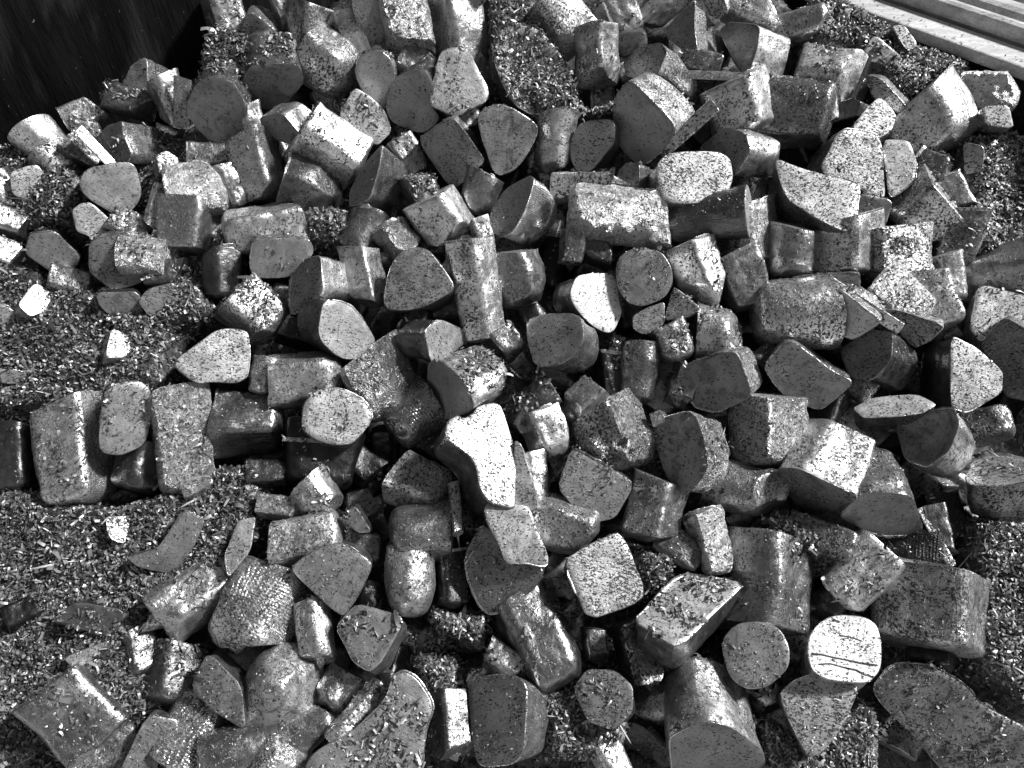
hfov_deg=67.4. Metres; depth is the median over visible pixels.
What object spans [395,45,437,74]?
metal slug
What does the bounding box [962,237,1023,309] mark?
metal slug
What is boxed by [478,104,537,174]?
metal slug
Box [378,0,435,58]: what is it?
metal slug
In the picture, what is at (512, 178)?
metal slug
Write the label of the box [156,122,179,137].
metal slug
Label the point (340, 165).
metal slug
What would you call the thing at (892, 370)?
metal slug
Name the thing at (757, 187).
metal slug
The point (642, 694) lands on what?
metal slug
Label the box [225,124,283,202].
metal slug
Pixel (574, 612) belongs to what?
metal slug
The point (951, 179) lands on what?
metal slug
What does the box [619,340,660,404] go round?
metal slug
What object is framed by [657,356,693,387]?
metal slug
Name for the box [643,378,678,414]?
metal slug
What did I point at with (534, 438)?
metal slug
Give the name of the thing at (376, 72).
metal slug
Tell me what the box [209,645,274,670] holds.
metal slug
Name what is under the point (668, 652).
metal slug
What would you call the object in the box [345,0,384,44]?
metal slug
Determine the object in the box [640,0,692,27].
metal slug
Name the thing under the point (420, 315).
metal slug
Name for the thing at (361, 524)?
metal slug
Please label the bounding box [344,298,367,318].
metal slug
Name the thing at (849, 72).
metal slug
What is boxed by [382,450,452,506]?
metal slug
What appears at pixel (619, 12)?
metal slug
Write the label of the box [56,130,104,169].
metal slug
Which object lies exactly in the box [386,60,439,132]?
metal slug
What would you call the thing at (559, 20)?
metal slug
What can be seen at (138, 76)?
metal slug
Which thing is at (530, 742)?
metal slug
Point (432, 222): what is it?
metal slug
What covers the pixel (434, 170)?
metal slug
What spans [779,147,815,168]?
metal slug
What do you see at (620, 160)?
metal slug
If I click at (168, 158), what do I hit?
metal slug
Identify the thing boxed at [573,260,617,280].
metal slug
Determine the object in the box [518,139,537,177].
metal slug
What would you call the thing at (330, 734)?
metal slug
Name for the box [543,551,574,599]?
metal slug
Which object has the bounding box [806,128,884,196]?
metal slug
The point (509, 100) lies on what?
metal slug
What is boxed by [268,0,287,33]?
metal slug
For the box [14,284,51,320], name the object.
metal slug
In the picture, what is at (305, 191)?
metal slug
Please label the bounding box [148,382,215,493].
metal slug
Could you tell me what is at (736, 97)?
metal slug
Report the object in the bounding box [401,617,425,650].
metal slug
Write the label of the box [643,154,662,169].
metal slug
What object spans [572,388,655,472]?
metal slug
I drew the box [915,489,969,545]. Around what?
metal slug
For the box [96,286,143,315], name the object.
metal slug
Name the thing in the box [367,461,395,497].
metal slug
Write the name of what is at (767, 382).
metal slug
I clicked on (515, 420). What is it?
metal slug
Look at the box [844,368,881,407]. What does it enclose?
metal slug
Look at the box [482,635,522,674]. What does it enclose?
metal slug
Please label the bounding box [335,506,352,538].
metal slug
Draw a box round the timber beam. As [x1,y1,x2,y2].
[957,0,1023,21]
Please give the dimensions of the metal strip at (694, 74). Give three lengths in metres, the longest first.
0.118 x 0.014 x 0.007 m
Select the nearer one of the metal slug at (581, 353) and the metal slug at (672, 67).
the metal slug at (581, 353)
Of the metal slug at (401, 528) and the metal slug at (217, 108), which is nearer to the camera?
the metal slug at (401, 528)
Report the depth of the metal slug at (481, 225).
1.16 m
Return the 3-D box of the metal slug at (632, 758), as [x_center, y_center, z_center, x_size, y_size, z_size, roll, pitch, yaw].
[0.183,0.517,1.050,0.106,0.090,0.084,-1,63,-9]
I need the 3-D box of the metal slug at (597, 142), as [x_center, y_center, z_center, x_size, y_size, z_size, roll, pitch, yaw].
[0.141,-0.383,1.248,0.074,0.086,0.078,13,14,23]
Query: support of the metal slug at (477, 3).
on the metal slug at (463, 23)
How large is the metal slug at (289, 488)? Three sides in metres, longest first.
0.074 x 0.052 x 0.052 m
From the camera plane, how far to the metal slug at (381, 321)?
1.22 m
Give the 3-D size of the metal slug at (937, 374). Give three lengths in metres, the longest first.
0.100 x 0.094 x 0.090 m
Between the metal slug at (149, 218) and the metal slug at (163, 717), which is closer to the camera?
the metal slug at (163, 717)
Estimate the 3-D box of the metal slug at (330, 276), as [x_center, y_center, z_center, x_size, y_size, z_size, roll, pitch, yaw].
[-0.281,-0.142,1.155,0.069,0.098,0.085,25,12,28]
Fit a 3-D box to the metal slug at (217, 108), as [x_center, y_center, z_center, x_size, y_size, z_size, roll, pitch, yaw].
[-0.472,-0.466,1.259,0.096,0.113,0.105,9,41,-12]
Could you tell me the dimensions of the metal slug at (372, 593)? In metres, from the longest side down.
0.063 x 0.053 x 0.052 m
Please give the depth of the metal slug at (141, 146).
1.22 m
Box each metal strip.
[74,125,115,163]
[173,75,191,129]
[281,434,321,442]
[660,99,718,156]
[680,70,741,79]
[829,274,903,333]
[918,507,955,565]
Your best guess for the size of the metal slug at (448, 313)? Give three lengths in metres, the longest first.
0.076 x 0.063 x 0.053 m
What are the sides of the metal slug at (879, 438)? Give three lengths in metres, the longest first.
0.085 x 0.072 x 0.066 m
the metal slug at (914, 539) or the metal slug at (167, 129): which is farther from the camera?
the metal slug at (167, 129)
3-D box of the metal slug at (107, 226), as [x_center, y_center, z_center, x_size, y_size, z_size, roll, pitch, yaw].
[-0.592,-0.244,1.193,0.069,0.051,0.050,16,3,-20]
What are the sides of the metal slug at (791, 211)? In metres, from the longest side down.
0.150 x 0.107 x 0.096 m
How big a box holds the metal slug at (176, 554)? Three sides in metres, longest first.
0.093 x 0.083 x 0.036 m
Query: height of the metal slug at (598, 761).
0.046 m
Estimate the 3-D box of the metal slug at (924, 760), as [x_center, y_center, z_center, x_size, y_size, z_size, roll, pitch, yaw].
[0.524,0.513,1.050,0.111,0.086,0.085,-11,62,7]
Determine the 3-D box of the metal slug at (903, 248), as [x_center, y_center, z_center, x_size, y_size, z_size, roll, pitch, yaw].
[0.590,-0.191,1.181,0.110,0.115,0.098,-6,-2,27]
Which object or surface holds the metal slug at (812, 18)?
on the metal slug
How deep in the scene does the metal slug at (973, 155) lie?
1.20 m
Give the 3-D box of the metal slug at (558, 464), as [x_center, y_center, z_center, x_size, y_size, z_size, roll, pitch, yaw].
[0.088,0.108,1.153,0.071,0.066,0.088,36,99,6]
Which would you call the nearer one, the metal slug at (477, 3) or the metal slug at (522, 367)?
the metal slug at (522, 367)
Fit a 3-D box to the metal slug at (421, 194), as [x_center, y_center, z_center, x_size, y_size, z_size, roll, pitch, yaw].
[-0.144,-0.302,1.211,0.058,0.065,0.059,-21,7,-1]
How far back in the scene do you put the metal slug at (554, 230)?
1.27 m
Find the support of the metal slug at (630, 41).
on the metal slug at (623, 78)
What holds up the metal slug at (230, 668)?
on the metal slug at (299, 695)
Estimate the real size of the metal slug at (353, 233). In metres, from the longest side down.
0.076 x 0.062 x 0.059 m
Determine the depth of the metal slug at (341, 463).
1.06 m
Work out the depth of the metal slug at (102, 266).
1.14 m
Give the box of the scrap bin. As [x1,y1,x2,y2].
[0,0,1023,146]
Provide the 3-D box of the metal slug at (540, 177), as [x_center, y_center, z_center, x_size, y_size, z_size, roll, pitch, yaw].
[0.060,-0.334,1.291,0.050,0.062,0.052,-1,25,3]
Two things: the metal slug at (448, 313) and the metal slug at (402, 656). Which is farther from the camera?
the metal slug at (448, 313)
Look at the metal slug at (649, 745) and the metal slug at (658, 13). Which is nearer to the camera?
the metal slug at (649, 745)
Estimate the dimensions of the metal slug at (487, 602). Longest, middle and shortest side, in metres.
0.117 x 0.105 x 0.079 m
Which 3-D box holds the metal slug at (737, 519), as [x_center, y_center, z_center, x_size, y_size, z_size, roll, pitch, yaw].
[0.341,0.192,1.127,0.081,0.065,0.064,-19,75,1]
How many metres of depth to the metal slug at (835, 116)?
1.24 m
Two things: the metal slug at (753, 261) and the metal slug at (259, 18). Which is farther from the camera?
the metal slug at (259, 18)
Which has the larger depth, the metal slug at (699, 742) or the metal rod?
the metal rod
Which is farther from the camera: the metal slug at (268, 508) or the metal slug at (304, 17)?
the metal slug at (304, 17)
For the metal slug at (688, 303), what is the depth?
1.11 m
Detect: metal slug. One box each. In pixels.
[0,167,13,203]
[0,203,35,242]
[0,236,27,265]
[0,302,15,324]
[0,367,25,383]
[0,421,37,491]
[0,595,44,633]
[7,114,66,155]
[10,165,45,198]
[12,661,130,767]
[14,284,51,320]
[25,226,80,270]
[26,255,48,273]
[27,138,75,172]
[30,391,116,505]
[46,262,93,291]
[55,97,110,131]
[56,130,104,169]
[58,600,124,634]
[65,641,108,666]
[69,116,101,143]
[72,202,107,237]
[76,722,138,767]
[79,162,141,212]
[88,228,142,288]
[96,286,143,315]
[99,381,150,454]
[100,80,156,122]
[100,121,159,164]
[100,329,132,366]
[102,207,152,233]
[102,488,148,504]
[106,516,129,542]
[110,440,161,496]
[114,231,179,276]
[119,621,156,676]
[121,708,176,767]
[122,58,167,90]
[128,510,203,572]
[139,283,174,315]
[141,559,230,641]
[143,182,164,235]
[143,257,191,288]
[143,639,209,704]
[145,68,191,126]
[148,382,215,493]
[149,689,231,767]
[153,151,178,179]
[155,193,217,253]
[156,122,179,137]
[161,160,229,214]
[174,328,250,383]
[175,123,212,142]
[181,476,213,501]
[184,624,216,653]
[186,61,252,142]
[186,141,228,165]
[192,652,246,727]
[197,704,335,767]
[200,0,245,31]
[202,243,242,300]
[207,388,284,457]
[208,555,314,654]
[209,359,252,404]
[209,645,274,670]
[211,162,250,209]
[214,272,287,345]
[221,202,310,255]
[224,517,254,575]
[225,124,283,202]
[241,5,280,35]
[241,29,303,108]
[242,99,262,129]
[244,642,325,725]
[245,437,282,460]
[245,459,287,486]
[248,355,276,393]
[248,733,310,767]
[249,234,313,277]
[250,335,278,360]
[254,493,302,519]
[260,102,311,143]
[260,549,266,558]
[262,277,289,309]
[267,351,342,409]
[267,508,343,566]
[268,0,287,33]
[273,338,303,353]
[275,151,342,211]
[275,314,319,351]
[279,141,288,172]
[282,102,372,189]
[282,416,365,491]
[286,483,292,495]
[287,0,333,46]
[287,84,313,110]
[288,256,351,315]
[290,464,343,513]
[292,539,372,615]
[293,595,336,668]
[296,21,357,98]
[297,299,374,359]
[301,387,372,447]
[305,670,434,767]
[308,91,349,115]
[311,712,337,753]
[316,662,365,713]
[324,628,352,669]
[324,677,387,742]
[327,7,371,53]
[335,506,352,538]
[336,246,385,308]
[337,203,388,247]
[337,605,406,673]
[339,88,390,150]
[340,329,414,422]
[341,484,384,517]
[343,504,370,532]
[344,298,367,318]
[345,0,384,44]
[345,528,384,567]
[348,662,387,693]
[349,145,407,211]
[352,445,388,487]
[352,576,388,607]
[355,48,397,109]
[364,306,400,335]
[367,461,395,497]
[368,502,396,542]
[369,424,399,462]
[371,216,419,259]
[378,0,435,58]
[381,644,412,686]
[382,375,445,447]
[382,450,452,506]
[383,110,417,143]
[384,247,454,314]
[384,544,435,617]
[385,131,428,174]
[385,199,411,224]
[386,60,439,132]
[388,496,456,561]
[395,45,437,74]
[395,319,464,360]
[396,310,434,331]
[398,175,439,204]
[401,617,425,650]
[403,184,473,245]
[409,358,430,377]
[409,621,464,664]
[410,428,446,466]
[418,238,446,263]
[420,115,484,187]
[423,157,440,180]
[427,0,487,62]
[427,345,506,418]
[428,688,473,761]
[429,47,488,122]
[433,298,459,324]
[433,547,470,609]
[434,403,515,515]
[445,236,504,342]
[448,481,462,548]
[449,606,488,653]
[456,502,484,547]
[461,108,479,136]
[461,164,503,215]
[464,524,544,614]
[465,649,488,687]
[468,674,547,767]
[469,214,494,238]
[470,0,485,7]
[476,51,489,106]
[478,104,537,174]
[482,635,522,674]
[483,503,548,566]
[484,322,526,364]
[490,24,576,115]
[490,176,556,247]
[491,376,526,410]
[493,168,523,199]
[494,576,581,694]
[496,249,545,308]
[503,369,561,434]
[505,351,536,385]
[508,426,528,452]
[514,441,538,510]
[515,293,550,331]
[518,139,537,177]
[522,402,568,461]
[525,448,548,496]
[526,0,597,61]
[526,313,598,373]
[527,210,564,248]
[531,492,599,554]
[532,169,562,191]
[534,106,580,175]
[535,366,580,398]
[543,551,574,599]
[547,461,562,495]
[549,436,576,475]
[550,167,627,203]
[553,273,621,333]
[558,228,586,272]
[559,447,631,521]
[559,598,593,639]
[561,375,609,424]
[563,532,643,617]
[566,182,660,247]
[570,119,621,171]
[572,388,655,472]
[573,20,619,89]
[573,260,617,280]
[575,669,634,729]
[580,626,608,668]
[581,719,632,767]
[582,87,614,109]
[583,240,615,271]
[592,349,620,395]
[592,501,635,541]
[593,0,643,30]
[597,316,623,344]
[605,150,634,176]
[609,616,665,690]
[612,246,638,260]
[613,72,694,163]
[615,60,630,95]
[616,249,672,305]
[617,162,652,187]
[617,286,645,337]
[618,28,647,55]
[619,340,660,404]
[620,468,688,542]
[624,43,696,101]
[624,714,668,767]
[624,746,669,767]
[631,667,667,725]
[632,303,664,333]
[636,572,740,668]
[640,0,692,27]
[643,19,680,54]
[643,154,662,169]
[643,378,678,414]
[644,188,671,251]
[646,316,693,364]
[648,151,732,206]
[650,410,667,427]
[652,529,701,576]
[653,411,729,494]
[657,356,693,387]
[663,656,765,767]
[664,361,696,408]
[665,2,717,52]
[665,233,725,305]
[665,288,700,320]
[668,185,750,246]
[680,49,723,81]
[681,492,706,526]
[681,504,732,574]
[682,403,728,430]
[685,121,711,148]
[687,346,762,412]
[691,629,722,662]
[693,302,742,359]
[699,459,789,515]
[700,64,773,135]
[700,127,779,177]
[702,0,729,18]
[715,29,730,67]
[716,193,777,260]
[718,577,732,628]
[719,0,779,31]
[720,22,790,78]
[721,240,768,313]
[721,300,759,350]
[722,621,789,688]
[723,526,813,635]
[724,511,755,527]
[728,390,808,469]
[730,176,769,200]
[749,274,846,349]
[753,342,776,387]
[757,75,837,150]
[758,701,789,730]
[765,219,819,278]
[765,338,851,408]
[769,160,859,232]
[770,495,790,515]
[774,2,829,49]
[778,419,875,512]
[778,675,856,755]
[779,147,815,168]
[784,625,813,667]
[789,499,848,526]
[789,509,858,563]
[792,271,860,286]
[793,43,871,102]
[800,615,881,690]
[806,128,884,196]
[808,391,849,422]
[810,581,846,619]
[814,206,885,274]
[820,530,905,611]
[826,123,853,141]
[829,83,838,136]
[833,98,869,127]
[837,283,883,339]
[839,407,891,447]
[839,448,922,538]
[840,330,917,390]
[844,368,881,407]
[851,98,895,142]
[853,395,934,432]
[858,194,891,222]
[863,36,901,65]
[863,222,934,281]
[865,74,910,112]
[867,259,935,337]
[870,558,990,658]
[873,662,1023,767]
[873,701,921,761]
[876,528,945,563]
[877,744,938,767]
[878,432,903,463]
[882,139,917,199]
[885,63,979,154]
[886,308,943,346]
[887,164,964,240]
[889,25,916,50]
[891,358,921,395]
[896,407,975,478]
[899,458,958,501]
[903,646,956,673]
[909,268,965,330]
[915,145,951,184]
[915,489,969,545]
[917,502,958,555]
[920,337,1002,412]
[925,321,962,347]
[932,207,994,265]
[932,248,967,300]
[941,168,977,206]
[948,471,967,506]
[958,404,1015,447]
[960,70,1020,111]
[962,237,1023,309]
[962,286,1023,348]
[963,143,983,173]
[965,452,1023,522]
[975,105,1012,135]
[979,391,1023,420]
[980,316,1023,399]
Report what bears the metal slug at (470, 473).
on the metal shavings
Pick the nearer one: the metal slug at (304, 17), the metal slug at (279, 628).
the metal slug at (279, 628)
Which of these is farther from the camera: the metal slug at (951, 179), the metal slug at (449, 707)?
the metal slug at (951, 179)
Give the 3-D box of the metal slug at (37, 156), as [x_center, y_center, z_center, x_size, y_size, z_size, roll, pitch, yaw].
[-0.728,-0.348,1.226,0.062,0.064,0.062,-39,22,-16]
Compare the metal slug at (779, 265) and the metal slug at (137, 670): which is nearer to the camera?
the metal slug at (137, 670)
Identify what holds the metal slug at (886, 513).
on the metal slug at (914, 539)
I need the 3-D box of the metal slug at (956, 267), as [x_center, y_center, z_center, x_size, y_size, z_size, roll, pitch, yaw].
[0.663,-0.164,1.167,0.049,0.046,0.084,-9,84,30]
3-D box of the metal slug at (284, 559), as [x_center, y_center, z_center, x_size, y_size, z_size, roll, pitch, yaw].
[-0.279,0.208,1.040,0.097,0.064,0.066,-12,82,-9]
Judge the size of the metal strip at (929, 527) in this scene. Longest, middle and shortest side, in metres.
0.084 x 0.012 x 0.007 m
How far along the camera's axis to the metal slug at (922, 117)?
1.22 m
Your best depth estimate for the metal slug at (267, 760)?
0.93 m
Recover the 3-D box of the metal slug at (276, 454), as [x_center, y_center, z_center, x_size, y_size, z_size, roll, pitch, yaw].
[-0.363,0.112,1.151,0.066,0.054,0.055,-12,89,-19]
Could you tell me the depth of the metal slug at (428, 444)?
1.10 m
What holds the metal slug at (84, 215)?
on the metal shavings
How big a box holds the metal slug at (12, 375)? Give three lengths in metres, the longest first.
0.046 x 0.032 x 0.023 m
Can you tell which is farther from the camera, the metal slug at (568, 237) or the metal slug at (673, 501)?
the metal slug at (568, 237)
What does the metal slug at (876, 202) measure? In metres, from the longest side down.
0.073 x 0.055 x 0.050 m
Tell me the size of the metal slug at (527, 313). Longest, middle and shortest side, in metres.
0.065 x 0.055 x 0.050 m
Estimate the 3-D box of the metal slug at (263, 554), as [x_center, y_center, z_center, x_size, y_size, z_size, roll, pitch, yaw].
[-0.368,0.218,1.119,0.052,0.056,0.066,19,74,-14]
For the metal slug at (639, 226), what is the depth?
1.15 m
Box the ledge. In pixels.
[884,0,1023,48]
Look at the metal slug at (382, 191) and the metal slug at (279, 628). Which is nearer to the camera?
the metal slug at (279, 628)
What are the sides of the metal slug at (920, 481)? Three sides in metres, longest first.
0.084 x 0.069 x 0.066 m
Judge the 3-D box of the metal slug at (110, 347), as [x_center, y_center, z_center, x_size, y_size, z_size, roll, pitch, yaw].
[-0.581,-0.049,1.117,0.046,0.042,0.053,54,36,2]
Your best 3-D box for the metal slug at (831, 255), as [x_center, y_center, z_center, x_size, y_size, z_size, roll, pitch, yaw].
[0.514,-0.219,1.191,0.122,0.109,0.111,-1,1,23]
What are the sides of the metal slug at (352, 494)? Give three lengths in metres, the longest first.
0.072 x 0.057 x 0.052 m
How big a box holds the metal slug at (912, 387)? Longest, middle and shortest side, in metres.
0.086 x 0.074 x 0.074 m
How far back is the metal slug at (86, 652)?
0.97 m
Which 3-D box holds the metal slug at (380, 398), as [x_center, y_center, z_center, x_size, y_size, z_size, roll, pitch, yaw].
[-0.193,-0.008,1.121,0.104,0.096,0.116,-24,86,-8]
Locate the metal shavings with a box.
[0,0,1023,767]
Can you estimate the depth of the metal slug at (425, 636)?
1.05 m
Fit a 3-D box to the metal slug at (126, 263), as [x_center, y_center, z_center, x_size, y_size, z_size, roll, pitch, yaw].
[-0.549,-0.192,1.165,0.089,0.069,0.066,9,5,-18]
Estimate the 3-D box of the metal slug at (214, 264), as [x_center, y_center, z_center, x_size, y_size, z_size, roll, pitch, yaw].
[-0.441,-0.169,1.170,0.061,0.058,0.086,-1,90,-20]
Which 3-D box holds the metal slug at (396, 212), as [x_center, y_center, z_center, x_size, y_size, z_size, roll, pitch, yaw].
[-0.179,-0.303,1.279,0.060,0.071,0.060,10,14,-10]
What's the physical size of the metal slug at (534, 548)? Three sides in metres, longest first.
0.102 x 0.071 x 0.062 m
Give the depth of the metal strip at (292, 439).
1.05 m
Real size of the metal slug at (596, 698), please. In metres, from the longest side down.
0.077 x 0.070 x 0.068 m
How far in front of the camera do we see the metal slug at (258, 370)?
1.09 m
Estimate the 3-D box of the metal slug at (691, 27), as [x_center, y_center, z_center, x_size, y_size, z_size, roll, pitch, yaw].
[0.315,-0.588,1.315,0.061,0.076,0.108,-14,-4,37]
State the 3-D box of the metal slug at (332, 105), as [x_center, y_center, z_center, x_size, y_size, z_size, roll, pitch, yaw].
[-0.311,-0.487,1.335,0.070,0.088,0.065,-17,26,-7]
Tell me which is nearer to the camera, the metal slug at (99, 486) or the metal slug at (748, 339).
the metal slug at (99, 486)
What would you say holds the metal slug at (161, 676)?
on the metal shavings
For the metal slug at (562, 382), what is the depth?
1.18 m
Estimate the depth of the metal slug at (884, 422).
1.08 m
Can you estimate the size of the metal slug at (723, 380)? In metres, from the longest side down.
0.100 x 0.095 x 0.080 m
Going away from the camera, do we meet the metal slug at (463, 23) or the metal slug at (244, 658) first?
the metal slug at (244, 658)
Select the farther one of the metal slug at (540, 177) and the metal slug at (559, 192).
the metal slug at (540, 177)
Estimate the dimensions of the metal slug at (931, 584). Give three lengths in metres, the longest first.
0.162 x 0.155 x 0.115 m
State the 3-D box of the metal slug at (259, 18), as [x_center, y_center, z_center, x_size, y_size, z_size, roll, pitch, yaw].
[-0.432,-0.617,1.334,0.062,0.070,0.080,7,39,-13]
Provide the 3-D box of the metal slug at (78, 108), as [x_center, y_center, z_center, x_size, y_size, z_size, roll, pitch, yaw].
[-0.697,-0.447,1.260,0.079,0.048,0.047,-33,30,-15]
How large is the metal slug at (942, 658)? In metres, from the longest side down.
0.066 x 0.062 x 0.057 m
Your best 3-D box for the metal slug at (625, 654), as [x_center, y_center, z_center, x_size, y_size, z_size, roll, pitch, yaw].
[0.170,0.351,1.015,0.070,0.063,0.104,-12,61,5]
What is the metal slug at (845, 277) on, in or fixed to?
on the metal slug at (831, 255)
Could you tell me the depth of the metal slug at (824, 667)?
0.95 m
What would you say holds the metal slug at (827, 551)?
on the metal slug at (758, 607)
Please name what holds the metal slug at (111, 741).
on the metal shavings
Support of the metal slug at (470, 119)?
on the metal slug at (452, 149)
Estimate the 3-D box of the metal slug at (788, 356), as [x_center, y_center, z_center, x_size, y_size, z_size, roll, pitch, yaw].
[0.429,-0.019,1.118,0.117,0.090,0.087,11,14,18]
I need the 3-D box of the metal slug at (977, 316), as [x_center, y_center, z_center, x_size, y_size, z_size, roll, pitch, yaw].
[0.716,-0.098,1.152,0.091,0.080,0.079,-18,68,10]
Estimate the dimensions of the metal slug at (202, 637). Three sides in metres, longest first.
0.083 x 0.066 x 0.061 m
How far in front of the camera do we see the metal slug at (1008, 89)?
1.22 m
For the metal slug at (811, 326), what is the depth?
1.11 m
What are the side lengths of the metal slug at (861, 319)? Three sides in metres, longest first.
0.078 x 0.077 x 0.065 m
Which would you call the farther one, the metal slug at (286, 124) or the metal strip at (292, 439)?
the metal slug at (286, 124)
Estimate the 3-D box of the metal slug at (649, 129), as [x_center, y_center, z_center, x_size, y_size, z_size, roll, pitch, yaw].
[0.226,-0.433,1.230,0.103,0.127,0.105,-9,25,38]
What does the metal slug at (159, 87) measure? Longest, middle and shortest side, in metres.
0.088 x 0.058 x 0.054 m
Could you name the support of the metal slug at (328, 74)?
on the metal slug at (332, 105)
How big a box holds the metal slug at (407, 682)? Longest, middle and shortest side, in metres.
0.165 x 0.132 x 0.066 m
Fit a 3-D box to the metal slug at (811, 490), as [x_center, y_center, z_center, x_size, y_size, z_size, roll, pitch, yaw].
[0.434,0.113,1.072,0.103,0.088,0.109,28,59,17]
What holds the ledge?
attached to the scrap bin
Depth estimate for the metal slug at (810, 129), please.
1.23 m
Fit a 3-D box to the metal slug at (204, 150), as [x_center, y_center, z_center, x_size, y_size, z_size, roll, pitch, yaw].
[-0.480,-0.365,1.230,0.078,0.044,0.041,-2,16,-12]
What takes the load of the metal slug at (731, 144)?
on the metal slug at (757, 187)
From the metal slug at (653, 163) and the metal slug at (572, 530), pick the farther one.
the metal slug at (653, 163)
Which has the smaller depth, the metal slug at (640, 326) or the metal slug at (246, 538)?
the metal slug at (246, 538)
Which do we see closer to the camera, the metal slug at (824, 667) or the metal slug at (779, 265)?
the metal slug at (824, 667)
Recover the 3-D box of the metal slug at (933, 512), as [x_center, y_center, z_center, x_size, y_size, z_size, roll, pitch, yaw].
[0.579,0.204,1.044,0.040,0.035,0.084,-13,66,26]
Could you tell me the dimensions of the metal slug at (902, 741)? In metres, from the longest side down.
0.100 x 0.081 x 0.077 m
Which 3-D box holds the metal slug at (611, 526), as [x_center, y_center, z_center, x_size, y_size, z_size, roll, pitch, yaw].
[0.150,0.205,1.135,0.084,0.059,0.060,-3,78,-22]
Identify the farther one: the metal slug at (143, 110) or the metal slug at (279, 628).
the metal slug at (143, 110)
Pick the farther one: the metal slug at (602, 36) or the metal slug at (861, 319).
the metal slug at (602, 36)
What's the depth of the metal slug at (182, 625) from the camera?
0.99 m
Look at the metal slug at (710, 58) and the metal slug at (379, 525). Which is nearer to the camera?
the metal slug at (379, 525)
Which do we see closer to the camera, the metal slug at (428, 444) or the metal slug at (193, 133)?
the metal slug at (428, 444)
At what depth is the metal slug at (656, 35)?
1.38 m
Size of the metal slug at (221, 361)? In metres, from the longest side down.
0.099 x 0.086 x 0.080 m
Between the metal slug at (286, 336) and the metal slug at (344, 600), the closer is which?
the metal slug at (344, 600)
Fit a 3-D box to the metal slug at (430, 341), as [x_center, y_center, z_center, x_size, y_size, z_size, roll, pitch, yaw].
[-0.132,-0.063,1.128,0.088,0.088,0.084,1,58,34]
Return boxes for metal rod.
[851,55,872,98]
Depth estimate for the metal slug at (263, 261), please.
1.14 m
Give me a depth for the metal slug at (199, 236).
1.16 m
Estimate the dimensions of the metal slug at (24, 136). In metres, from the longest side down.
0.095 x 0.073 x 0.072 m
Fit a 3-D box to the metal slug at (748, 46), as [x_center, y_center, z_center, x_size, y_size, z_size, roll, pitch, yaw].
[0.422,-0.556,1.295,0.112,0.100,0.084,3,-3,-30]
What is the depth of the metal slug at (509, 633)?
0.98 m
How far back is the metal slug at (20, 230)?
1.18 m
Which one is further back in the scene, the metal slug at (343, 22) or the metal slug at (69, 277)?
the metal slug at (343, 22)
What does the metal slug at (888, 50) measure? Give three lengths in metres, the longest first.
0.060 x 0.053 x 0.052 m
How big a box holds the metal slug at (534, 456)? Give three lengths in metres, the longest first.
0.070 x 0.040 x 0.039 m
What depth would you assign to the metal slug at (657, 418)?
1.07 m
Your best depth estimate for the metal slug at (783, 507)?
1.12 m

